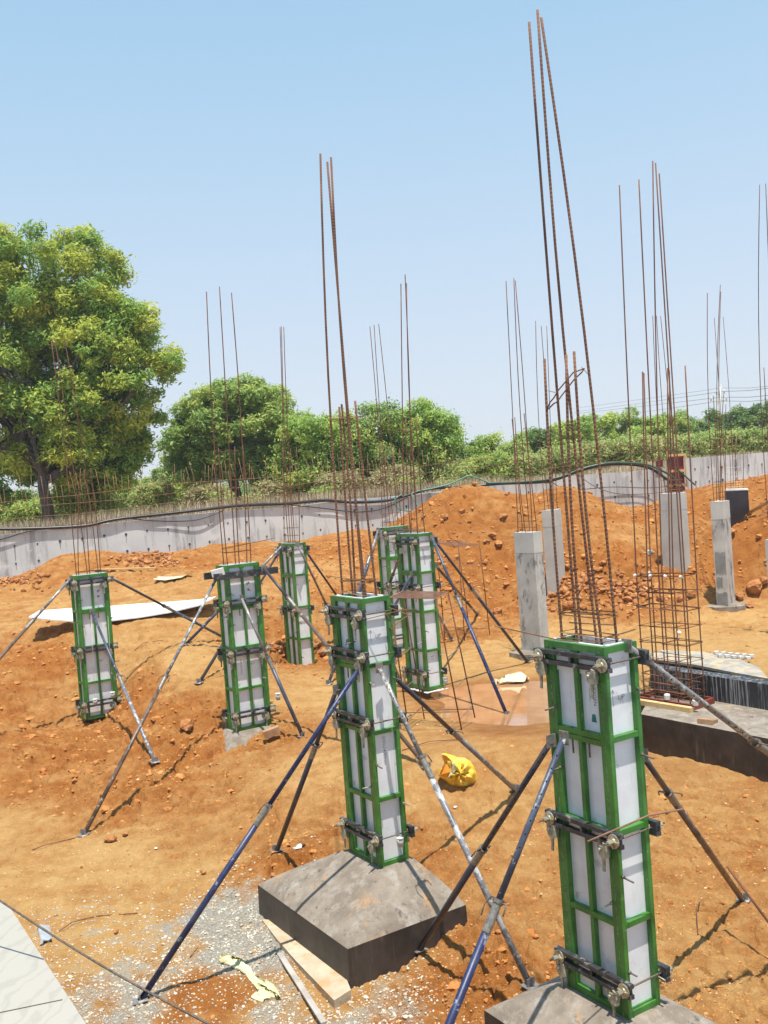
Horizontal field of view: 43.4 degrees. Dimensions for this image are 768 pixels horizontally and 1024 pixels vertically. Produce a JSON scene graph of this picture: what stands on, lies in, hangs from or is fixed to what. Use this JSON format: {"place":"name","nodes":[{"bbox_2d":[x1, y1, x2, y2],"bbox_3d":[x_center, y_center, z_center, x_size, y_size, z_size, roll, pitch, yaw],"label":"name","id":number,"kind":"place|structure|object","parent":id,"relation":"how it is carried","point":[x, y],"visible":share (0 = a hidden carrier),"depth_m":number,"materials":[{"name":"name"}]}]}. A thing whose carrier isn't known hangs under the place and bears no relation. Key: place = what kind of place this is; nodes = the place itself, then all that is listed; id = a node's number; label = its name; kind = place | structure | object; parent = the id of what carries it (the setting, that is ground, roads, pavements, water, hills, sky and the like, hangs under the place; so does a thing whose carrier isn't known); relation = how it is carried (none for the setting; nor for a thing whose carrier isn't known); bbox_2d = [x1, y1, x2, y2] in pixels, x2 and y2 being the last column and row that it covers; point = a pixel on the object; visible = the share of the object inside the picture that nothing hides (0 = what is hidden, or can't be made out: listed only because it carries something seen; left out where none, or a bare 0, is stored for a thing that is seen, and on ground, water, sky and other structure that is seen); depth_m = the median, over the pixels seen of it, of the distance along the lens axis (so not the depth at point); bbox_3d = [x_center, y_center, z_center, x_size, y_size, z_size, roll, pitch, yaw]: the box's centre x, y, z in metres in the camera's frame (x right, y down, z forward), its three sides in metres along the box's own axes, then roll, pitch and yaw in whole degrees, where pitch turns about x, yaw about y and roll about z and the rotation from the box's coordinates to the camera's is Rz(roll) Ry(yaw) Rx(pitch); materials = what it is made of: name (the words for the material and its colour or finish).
{"place":"outdoors","nodes":[
{"label":"outdoors","id":0,"kind":"place"},
{"bbox_2d":[17,825,517,1023],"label":"gravel","id":1,"kind":"structure","parent":0,"point":[366,997],"depth_m":10.39,"materials":[{"name":"gravel"}]},
{"bbox_2d":[219,954,280,998],"bbox_3d":[-1.394,4.906,10.243,0.202,0.104,1.214,-6,2,-39],"label":"rag","id":2,"kind":"object","parent":1,"relation":"on","point":[258,982],"visible":1,"depth_m":10.27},
{"bbox_2d":[0,471,767,1023],"bbox_3d":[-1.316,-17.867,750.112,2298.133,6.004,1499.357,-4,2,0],"label":"ground","id":3,"kind":"structure","parent":0,"point":[708,789],"depth_m":14.66,"materials":[{"name":"soil"}]},
{"bbox_2d":[0,498,41,524],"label":"bush","id":4,"kind":"object","parent":3,"relation":"on","point":[32,510],"visible":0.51,"depth_m":45.47,"materials":[{"name":"green plant"}]},
{"bbox_2d":[0,576,71,659],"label":"steel prop","id":5,"kind":"object","parent":3,"relation":"on","point":[20,634],"visible":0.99,"depth_m":19.45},
{"bbox_2d":[0,902,85,1023],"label":"tiled slab","id":6,"kind":"structure","parent":3,"relation":"on","point":[32,991],"depth_m":3.47,"materials":[{"name":"tile"}]},
{"bbox_2d":[65,572,121,719],"bbox_3d":[-6.082,2.791,20.288,0.951,3.004,0.690,-5,2,-33],"label":"column formwork","id":7,"kind":"object","parent":3,"relation":"on","point":[89,591],"depth_m":20.16,"materials":[{"name":"green paint"}]},
{"bbox_2d":[51,339,100,574],"bbox_3d":[-6.405,-0.915,20.218,0.492,5.444,0.537,-3,2,38],"label":"rebar cage","id":8,"kind":"object","parent":7,"relation":"on","point":[89,570],"visible":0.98,"depth_m":20.18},
{"bbox_2d":[0,218,191,526],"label":"tree","id":9,"kind":"object","parent":3,"relation":"on","point":[100,327],"visible":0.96,"depth_m":38.66,"materials":[{"name":"green plant"}]},
{"bbox_2d":[0,899,210,1023],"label":"cord","id":10,"kind":"object","parent":3,"relation":"on","point":[105,967],"visible":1,"depth_m":3.48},
{"bbox_2d":[29,596,216,621],"bbox_3d":[-6.428,2.450,24.003,4.427,0.333,1.228,-4,2,-6],"label":"white sheet","id":11,"kind":"object","parent":3,"relation":"on","point":[129,611],"visible":0.79,"depth_m":23.90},
{"bbox_2d":[89,609,159,763],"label":"steel prop","id":12,"kind":"object","parent":3,"relation":"on","point":[154,759],"visible":1,"depth_m":18.03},
{"bbox_2d":[77,581,215,836],"bbox_3d":[-3.771,3.004,15.872,0.225,3.536,3.539,-3,2,29],"label":"steel prop","id":13,"kind":"object","parent":3,"relation":"on","point":[85,832],"visible":0.96,"depth_m":15.55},
{"bbox_2d":[124,478,178,513],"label":"bush","id":14,"kind":"object","parent":3,"relation":"on","point":[145,490],"visible":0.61,"depth_m":46.58,"materials":[{"name":"green plant"}]},
{"bbox_2d":[139,464,180,498],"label":"bush","id":15,"kind":"object","parent":3,"relation":"on","point":[161,471],"visible":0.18,"depth_m":59.68,"materials":[{"name":"green plant"}]},
{"bbox_2d":[111,576,220,636],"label":"steel prop","id":16,"kind":"object","parent":3,"relation":"on","point":[165,606],"visible":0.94,"depth_m":21.33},
{"bbox_2d":[175,482,234,508],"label":"bush","id":17,"kind":"object","parent":3,"relation":"on","point":[187,495],"visible":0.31,"depth_m":43.61,"materials":[{"name":"green plant"}]},
{"bbox_2d":[153,370,313,503],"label":"tree","id":18,"kind":"object","parent":3,"relation":"on","point":[185,439],"visible":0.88,"depth_m":45.44,"materials":[{"name":"green plant"}]},
{"bbox_2d":[184,544,282,644],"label":"steel prop","id":19,"kind":"object","parent":3,"relation":"on","point":[188,641],"visible":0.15,"depth_m":21.85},
{"bbox_2d":[194,551,279,683],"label":"steel prop","id":20,"kind":"object","parent":3,"relation":"on","point":[199,681],"visible":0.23,"depth_m":19.95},
{"bbox_2d":[132,664,359,1005],"bbox_3d":[-1.424,3.360,10.227,2.654,3.190,0.225,-5,2,-18],"label":"steel prop","id":21,"kind":"object","parent":3,"relation":"on","point":[143,996],"visible":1,"depth_m":10.18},
{"bbox_2d":[223,724,275,751],"bbox_3d":[-2.423,4.311,17.734,1.920,0.783,1.520,-5,2,-33],"label":"pyramid footing","id":22,"kind":"object","parent":3,"relation":"on","point":[232,738],"visible":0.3,"depth_m":17.28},
{"bbox_2d":[203,561,277,731],"bbox_3d":[-2.511,2.430,17.664,1.250,3.004,0.690,-5,2,-33],"label":"column formwork","id":23,"kind":"object","parent":22,"relation":"on","point":[240,654],"depth_m":17.51,"materials":[{"name":"green paint"}]},
{"bbox_2d":[206,286,273,564],"bbox_3d":[-2.637,-1.341,17.638,1.039,5.543,0.240,-5,2,-33],"label":"rebar cage","id":24,"kind":"object","parent":23,"relation":"on","point":[234,546],"visible":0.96,"depth_m":17.58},
{"bbox_2d":[239,595,307,737],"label":"steel prop","id":25,"kind":"object","parent":3,"relation":"on","point":[281,688],"visible":1,"depth_m":16.96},
{"bbox_2d":[246,478,302,502],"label":"bush","id":26,"kind":"object","parent":3,"relation":"on","point":[275,490],"visible":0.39,"depth_m":43.63,"materials":[{"name":"green plant"}]},
{"bbox_2d":[272,542,315,664],"bbox_3d":[-2.066,2.217,22.848,0.690,3.004,0.951,-5,2,-33],"label":"column formwork","id":27,"kind":"object","parent":3,"relation":"on","point":[293,568],"depth_m":22.65,"materials":[{"name":"green paint"}]},
{"bbox_2d":[280,326,299,542],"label":"rebar cage","id":28,"kind":"object","parent":27,"relation":"on","point":[289,527],"visible":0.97,"depth_m":22.82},
{"bbox_2d":[277,952,326,1023],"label":"plank","id":29,"kind":"object","parent":3,"relation":"on","point":[318,1014],"visible":1,"depth_m":9.79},
{"bbox_2d":[269,684,339,852],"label":"steel prop","id":30,"kind":"object","parent":3,"relation":"on","point":[315,745],"visible":0.94,"depth_m":12.02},
{"bbox_2d":[262,919,350,1008],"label":"plank","id":31,"kind":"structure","parent":3,"relation":"on","point":[331,985],"depth_m":10.12,"materials":[{"name":"wood"}]},
{"bbox_2d":[262,410,352,499],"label":"tree","id":32,"kind":"object","parent":3,"relation":"on","point":[313,431],"visible":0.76,"depth_m":44.03,"materials":[{"name":"green plant"}]},
{"bbox_2d":[0,550,660,656],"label":"soil clods","id":33,"kind":"object","parent":3,"relation":"on","point":[22,579],"visible":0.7,"depth_m":26.76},
{"bbox_2d":[310,468,366,498],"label":"bush","id":34,"kind":"object","parent":3,"relation":"on","point":[339,484],"visible":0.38,"depth_m":42.62,"materials":[{"name":"green plant"}]},
{"bbox_2d":[261,565,431,769],"bbox_3d":[-0.731,2.422,15.999,0.225,3.036,4.168,-6,2,-41],"label":"steel prop","id":35,"kind":"object","parent":3,"relation":"on","point":[325,643],"visible":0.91,"depth_m":16.60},
{"bbox_2d":[326,528,379,684],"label":"steel prop","id":36,"kind":"object","parent":3,"relation":"on","point":[328,682],"visible":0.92,"depth_m":22.54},
{"bbox_2d":[258,849,467,988],"bbox_3d":[-0.307,4.415,11.125,1.540,0.931,2.140,-5,2,-33],"label":"pyramid footing","id":37,"kind":"object","parent":3,"relation":"on","point":[353,919],"visible":0.79,"depth_m":10.48,"materials":[{"name":"concrete"}]},
{"bbox_2d":[318,592,419,867],"bbox_3d":[-0.169,2.444,11.040,0.690,3.004,0.952,-5,2,-33],"label":"column formwork","id":38,"kind":"object","parent":37,"relation":"on","point":[371,824],"depth_m":10.85,"materials":[{"name":"green paint"}]},
{"bbox_2d":[319,153,414,620],"bbox_3d":[-0.369,-1.323,10.824,0.382,5.555,1.244,-6,2,-43],"label":"rebar cage","id":39,"kind":"object","parent":38,"relation":"on","point":[362,574],"visible":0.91,"depth_m":10.90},
{"bbox_2d":[323,397,419,488],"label":"tree","id":40,"kind":"object","parent":3,"relation":"on","point":[370,441],"visible":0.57,"depth_m":44.83,"materials":[{"name":"green plant"}]},
{"bbox_2d":[0,449,765,534],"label":"dry grass","id":41,"kind":"structure","parent":3,"relation":"on","point":[372,493],"depth_m":37.05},
{"bbox_2d":[0,434,767,577],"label":"concrete wall","id":42,"kind":"structure","parent":3,"relation":"on","point":[24,552],"depth_m":34.95,"materials":[{"name":"concrete"}]},
{"bbox_2d":[0,464,675,530],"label":"pipe","id":43,"kind":"object","parent":42,"relation":"on","point":[182,512],"visible":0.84,"depth_m":35.01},
{"bbox_2d":[486,462,683,486],"bbox_3d":[8.039,-1.315,38.465,8.085,1.207,0.244,-4,2,-6],"label":"hose","id":44,"kind":"object","parent":43,"relation":"attached to","point":[638,463],"visible":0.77,"depth_m":38.40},
{"bbox_2d":[656,451,687,491],"bbox_3d":[11.691,-1.649,39.194,1.178,1.646,0.455,-4,2,0],"label":"wall formwork","id":45,"kind":"object","parent":42,"relation":"attached to","point":[681,461],"depth_m":39.15,"materials":[{"name":"red wood"}]},
{"bbox_2d":[0,480,767,1023],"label":"soil clods","id":46,"kind":"object","parent":3,"relation":"on","point":[454,984],"visible":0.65,"depth_m":16.66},
{"bbox_2d":[4,663,766,1023],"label":"pebbles","id":47,"kind":"object","parent":3,"relation":"on","point":[302,851],"visible":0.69,"depth_m":12.25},
{"bbox_2d":[372,525,409,648],"bbox_3d":[0.315,1.848,23.708,0.951,3.004,0.690,-5,2,-33],"label":"column formwork","id":48,"kind":"object","parent":3,"relation":"on","point":[387,558],"depth_m":23.52,"materials":[{"name":"green paint"}]},
{"bbox_2d":[370,324,401,526],"bbox_3d":[0.023,-1.878,23.622,0.506,5.481,0.258,-5,2,-34],"label":"rebar cage","id":49,"kind":"object","parent":48,"relation":"on","point":[385,513],"visible":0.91,"depth_m":23.61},
{"bbox_2d":[360,458,425,490],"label":"bush","id":50,"kind":"object","parent":3,"relation":"on","point":[391,478],"visible":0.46,"depth_m":42.58,"materials":[{"name":"green plant"}]},
{"bbox_2d":[408,686,448,693],"bbox_3d":[0.810,3.419,18.795,0.578,0.039,0.895,-5,2,-32],"label":"mortar bed","id":51,"kind":"object","parent":3,"relation":"on","point":[430,691],"visible":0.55,"depth_m":18.49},
{"bbox_2d":[389,532,448,690],"bbox_3d":[0.696,1.901,18.751,0.690,3.004,0.941,-5,2,-33],"label":"column formwork","id":52,"kind":"object","parent":51,"relation":"on","point":[417,558],"depth_m":18.56,"materials":[{"name":"green paint"}]},
{"bbox_2d":[397,274,425,532],"bbox_3d":[0.422,-1.856,18.834,0.399,5.530,0.890,-5,2,-33],"label":"rebar cage","id":53,"kind":"object","parent":52,"relation":"on","point":[411,448],"visible":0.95,"depth_m":18.71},
{"bbox_2d":[389,396,468,484],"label":"tree","id":54,"kind":"object","parent":3,"relation":"on","point":[442,431],"visible":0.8,"depth_m":44.97,"materials":[{"name":"green plant"}]},
{"bbox_2d":[390,591,475,729],"bbox_3d":[0.816,2.426,16.104,1.173,2.283,0.918,-4,2,11],"label":"rebar trestle","id":55,"kind":"object","parent":3,"relation":"on","point":[404,594],"visible":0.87,"depth_m":15.91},
{"bbox_2d":[421,455,479,486],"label":"bush","id":56,"kind":"object","parent":3,"relation":"on","point":[467,471],"visible":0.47,"depth_m":44.62,"materials":[{"name":"green plant"}]},
{"bbox_2d":[395,672,518,791],"bbox_3d":[0.995,2.870,12.255,0.225,2.336,3.124,-3,2,30],"label":"steel prop","id":57,"kind":"object","parent":3,"relation":"on","point":[453,732],"visible":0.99,"depth_m":12.11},
{"bbox_2d":[375,662,539,989],"bbox_3d":[0.704,3.145,9.984,0.225,3.028,1.961,-6,2,-43],"label":"steel prop","id":58,"kind":"object","parent":3,"relation":"on","point":[529,983],"visible":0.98,"depth_m":9.94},
{"bbox_2d":[438,753,476,786],"bbox_3d":[1.074,3.765,14.116,0.585,0.618,0.623,-4,2,0],"label":"plastic sack","id":59,"kind":"object","parent":3,"relation":"on","point":[457,771],"visible":0.97,"depth_m":13.89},
{"bbox_2d":[436,541,489,640],"bbox_3d":[2.034,1.946,24.305,1.193,2.466,0.616,-5,2,-38],"label":"rebar trestle","id":60,"kind":"object","parent":3,"relation":"on","point":[455,543],"visible":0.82,"depth_m":24.23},
{"bbox_2d":[430,535,509,713],"bbox_3d":[1.550,2.022,17.642,0.225,3.204,1.985,-5,2,-31],"label":"steel prop","id":61,"kind":"object","parent":3,"relation":"on","point":[459,602],"visible":0.98,"depth_m":17.59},
{"bbox_2d":[436,542,529,662],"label":"steel prop","id":62,"kind":"object","parent":3,"relation":"on","point":[477,596],"visible":0.99,"depth_m":19.74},
{"bbox_2d":[414,733,556,953],"bbox_3d":[0.875,3.296,9.263,0.225,2.809,2.521,-5,2,-32],"label":"steel prop","id":63,"kind":"object","parent":3,"relation":"on","point":[485,846],"visible":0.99,"depth_m":9.10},
{"bbox_2d":[462,427,510,470],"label":"bush","id":64,"kind":"object","parent":3,"relation":"on","point":[484,445],"visible":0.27,"depth_m":57.58,"materials":[{"name":"green plant"}]},
{"bbox_2d":[431,681,548,725],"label":"puddle","id":65,"kind":"object","parent":3,"relation":"on","point":[525,702],"visible":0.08,"depth_m":17.77,"materials":[{"name":"liquid"}]},
{"bbox_2d":[464,448,516,480],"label":"bush","id":66,"kind":"object","parent":3,"relation":"on","point":[492,467],"visible":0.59,"depth_m":47.44,"materials":[{"name":"green plant"}]},
{"bbox_2d":[445,730,568,1023],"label":"steel prop","id":67,"kind":"object","parent":3,"relation":"on","point":[497,904],"visible":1,"depth_m":7.38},
{"bbox_2d":[494,672,528,683],"bbox_3d":[2.539,3.333,19.437,0.776,0.162,0.483,-4,2,0],"label":"cloth","id":68,"kind":"object","parent":3,"relation":"on","point":[518,677],"visible":0.96,"depth_m":19.32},
{"bbox_2d":[490,438,532,456],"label":"bush","id":69,"kind":"object","parent":3,"relation":"on","point":[504,448],"visible":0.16,"depth_m":53.67,"materials":[{"name":"green plant"}]},
{"bbox_2d":[493,450,548,480],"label":"bush","id":70,"kind":"object","parent":3,"relation":"on","point":[534,457],"visible":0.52,"depth_m":47.51,"materials":[{"name":"green plant"}]},
{"bbox_2d":[509,531,548,660],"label":"concrete column","id":71,"kind":"structure","parent":3,"relation":"on","point":[528,545],"depth_m":21.21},
{"bbox_2d":[506,278,536,531],"bbox_3d":[2.964,-2.246,21.262,0.494,5.790,0.232,-3,2,44],"label":"rebar cage","id":72,"kind":"object","parent":71,"relation":"on","point":[515,452],"visible":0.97,"depth_m":21.27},
{"bbox_2d":[307,474,767,606],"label":"soil clods","id":73,"kind":"object","parent":3,"relation":"on","point":[701,580],"visible":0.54,"depth_m":29.13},
{"bbox_2d":[524,426,554,454],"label":"bush","id":74,"kind":"object","parent":3,"relation":"on","point":[536,443],"visible":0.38,"depth_m":63.54,"materials":[{"name":"green plant"}]},
{"bbox_2d":[541,509,564,596],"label":"concrete column","id":75,"kind":"structure","parent":3,"relation":"on","point":[549,551],"depth_m":26.89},
{"bbox_2d":[535,321,557,509],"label":"rebar cage","id":76,"kind":"object","parent":75,"relation":"on","point":[547,500],"visible":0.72,"depth_m":26.90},
{"bbox_2d":[537,438,588,476],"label":"bush","id":77,"kind":"object","parent":3,"relation":"on","point":[555,462],"visible":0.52,"depth_m":48.54,"materials":[{"name":"green plant"}]},
{"bbox_2d":[549,413,596,448],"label":"tree","id":78,"kind":"object","parent":3,"relation":"on","point":[587,433],"visible":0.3,"depth_m":59.50,"materials":[{"name":"green plant"}]},
{"bbox_2d":[572,435,627,470],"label":"bush","id":79,"kind":"object","parent":3,"relation":"on","point":[606,443],"visible":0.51,"depth_m":49.38,"materials":[{"name":"green plant"}]},
{"bbox_2d":[484,976,716,1023],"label":"pyramid footing","id":80,"kind":"object","parent":3,"relation":"on","point":[552,1001],"visible":0.49,"depth_m":8.11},
{"bbox_2d":[528,635,673,1019],"bbox_3d":[1.817,2.566,8.062,0.690,3.019,0.951,-5,2,-33],"label":"column formwork","id":81,"kind":"object","parent":80,"relation":"on","point":[610,960],"depth_m":7.88,"materials":[{"name":"green paint"}]},
{"bbox_2d":[494,10,635,644],"bbox_3d":[1.303,-1.264,7.986,1.149,5.706,0.581,-4,2,0],"label":"rebar cage","id":82,"kind":"object","parent":81,"relation":"on","point":[578,609],"visible":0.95,"depth_m":7.94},
{"bbox_2d":[587,808,682,841],"bbox_3d":[1.964,2.449,7.566,0.860,0.121,0.051,-5,2,-17],"label":"steel bar","id":83,"kind":"object","parent":81,"relation":"on","point":[620,827],"visible":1,"depth_m":7.57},
{"bbox_2d":[585,411,619,441],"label":"tree","id":84,"kind":"object","parent":3,"relation":"on","point":[607,422],"visible":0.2,"depth_m":61.62,"materials":[{"name":"green plant"}]},
{"bbox_2d":[600,404,644,440],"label":"tree","id":85,"kind":"object","parent":3,"relation":"on","point":[622,421],"visible":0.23,"depth_m":65.50,"materials":[{"name":"green plant"}]},
{"bbox_2d":[603,432,665,467],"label":"bush","id":86,"kind":"object","parent":3,"relation":"on","point":[638,439],"visible":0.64,"depth_m":49.52,"materials":[{"name":"green plant"}]},
{"bbox_2d":[625,414,673,459],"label":"tree","id":87,"kind":"object","parent":3,"relation":"on","point":[637,429],"visible":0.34,"depth_m":63.58,"materials":[{"name":"green plant"}]},
{"bbox_2d":[658,492,690,572],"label":"concrete column","id":88,"kind":"structure","parent":3,"relation":"on","point":[665,530],"depth_m":26.52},
{"bbox_2d":[652,316,682,492],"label":"rebar cage","id":89,"kind":"object","parent":88,"relation":"on","point":[664,485],"visible":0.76,"depth_m":26.52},
{"bbox_2d":[654,407,698,437],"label":"tree","id":90,"kind":"object","parent":3,"relation":"on","point":[681,425],"visible":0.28,"depth_m":67.53,"materials":[{"name":"green plant"}]},
{"bbox_2d":[657,430,714,461],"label":"bush","id":91,"kind":"object","parent":3,"relation":"on","point":[695,439],"visible":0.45,"depth_m":53.46,"materials":[{"name":"green plant"}]},
{"bbox_2d":[621,638,767,755],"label":"steel prop","id":92,"kind":"object","parent":3,"relation":"on","point":[757,743],"visible":0.99,"depth_m":8.27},
{"bbox_2d":[644,749,750,902],"bbox_3d":[3.126,3.209,9.568,0.225,2.629,3.260,-3,2,31],"label":"steel prop","id":93,"kind":"object","parent":3,"relation":"on","point":[667,792],"visible":0.98,"depth_m":9.27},
{"bbox_2d":[684,406,723,433],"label":"tree","id":94,"kind":"object","parent":3,"relation":"on","point":[703,425],"visible":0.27,"depth_m":71.43,"materials":[{"name":"green plant"}]},
{"bbox_2d":[641,695,767,781],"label":"strip footing","id":95,"kind":"object","parent":3,"relation":"on","point":[669,733],"visible":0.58,"depth_m":15.55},
{"bbox_2d":[619,161,705,703],"bbox_3d":[4.855,-1.395,16.994,0.764,9.634,1.024,-5,2,-38],"label":"rebar cage","id":96,"kind":"object","parent":95,"relation":"on","point":[662,573],"visible":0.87,"depth_m":16.94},
{"bbox_2d":[640,689,714,709],"bbox_3d":[5.115,3.310,17.055,0.670,0.100,1.240,-5,2,-38],"label":"kicker frame","id":97,"kind":"object","parent":95,"relation":"on","point":[710,700],"visible":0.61,"depth_m":16.84,"materials":[{"name":"brown metal"}]},
{"bbox_2d":[649,650,767,679],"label":"mortar patch","id":98,"kind":"object","parent":3,"relation":"on","point":[723,664],"visible":0.71,"depth_m":17.86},
{"bbox_2d":[650,664,767,709],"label":"black kerb","id":99,"kind":"structure","parent":3,"relation":"on","point":[738,690],"depth_m":16.72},
{"bbox_2d":[693,424,751,455],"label":"bush","id":100,"kind":"object","parent":3,"relation":"on","point":[739,449],"visible":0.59,"depth_m":55.37,"materials":[{"name":"green plant"}]},
{"bbox_2d":[683,452,767,489],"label":"concrete wall","id":101,"kind":"structure","parent":3,"relation":"on","point":[702,473],"depth_m":39.87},
{"bbox_2d":[706,500,746,611],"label":"concrete column","id":102,"kind":"structure","parent":3,"relation":"on","point":[723,555],"depth_m":24.76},
{"bbox_2d":[707,285,725,500],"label":"rebar cage","id":103,"kind":"object","parent":102,"relation":"on","point":[718,487],"visible":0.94,"depth_m":24.84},
{"bbox_2d":[724,488,748,527],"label":"coated column","id":104,"kind":"structure","parent":3,"relation":"on","point":[738,498],"depth_m":27.32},
{"bbox_2d":[714,318,743,488],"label":"rebar cage","id":105,"kind":"object","parent":104,"relation":"on","point":[730,472],"visible":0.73,"depth_m":27.73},
{"bbox_2d":[722,402,767,430],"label":"tree","id":106,"kind":"object","parent":3,"relation":"on","point":[745,417],"visible":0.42,"depth_m":73.59,"materials":[{"name":"green plant"}]},
{"bbox_2d":[726,425,767,453],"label":"bush","id":107,"kind":"object","parent":3,"relation":"on","point":[758,433],"visible":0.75,"depth_m":55.34,"materials":[{"name":"green plant"}]},
{"bbox_2d":[765,539,767,576],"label":"concrete column","id":108,"kind":"structure","parent":3,"relation":"on","point":[766,544],"depth_m":21.50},
{"bbox_2d":[758,184,767,515],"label":"rebar cage","id":109,"kind":"object","parent":108,"relation":"on","point":[759,342],"visible":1,"depth_m":21.43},
{"bbox_2d":[0,0,767,493],"label":"sky","id":110,"kind":"structure","parent":0,"point":[192,134],"materials":[{"name":"blue"}]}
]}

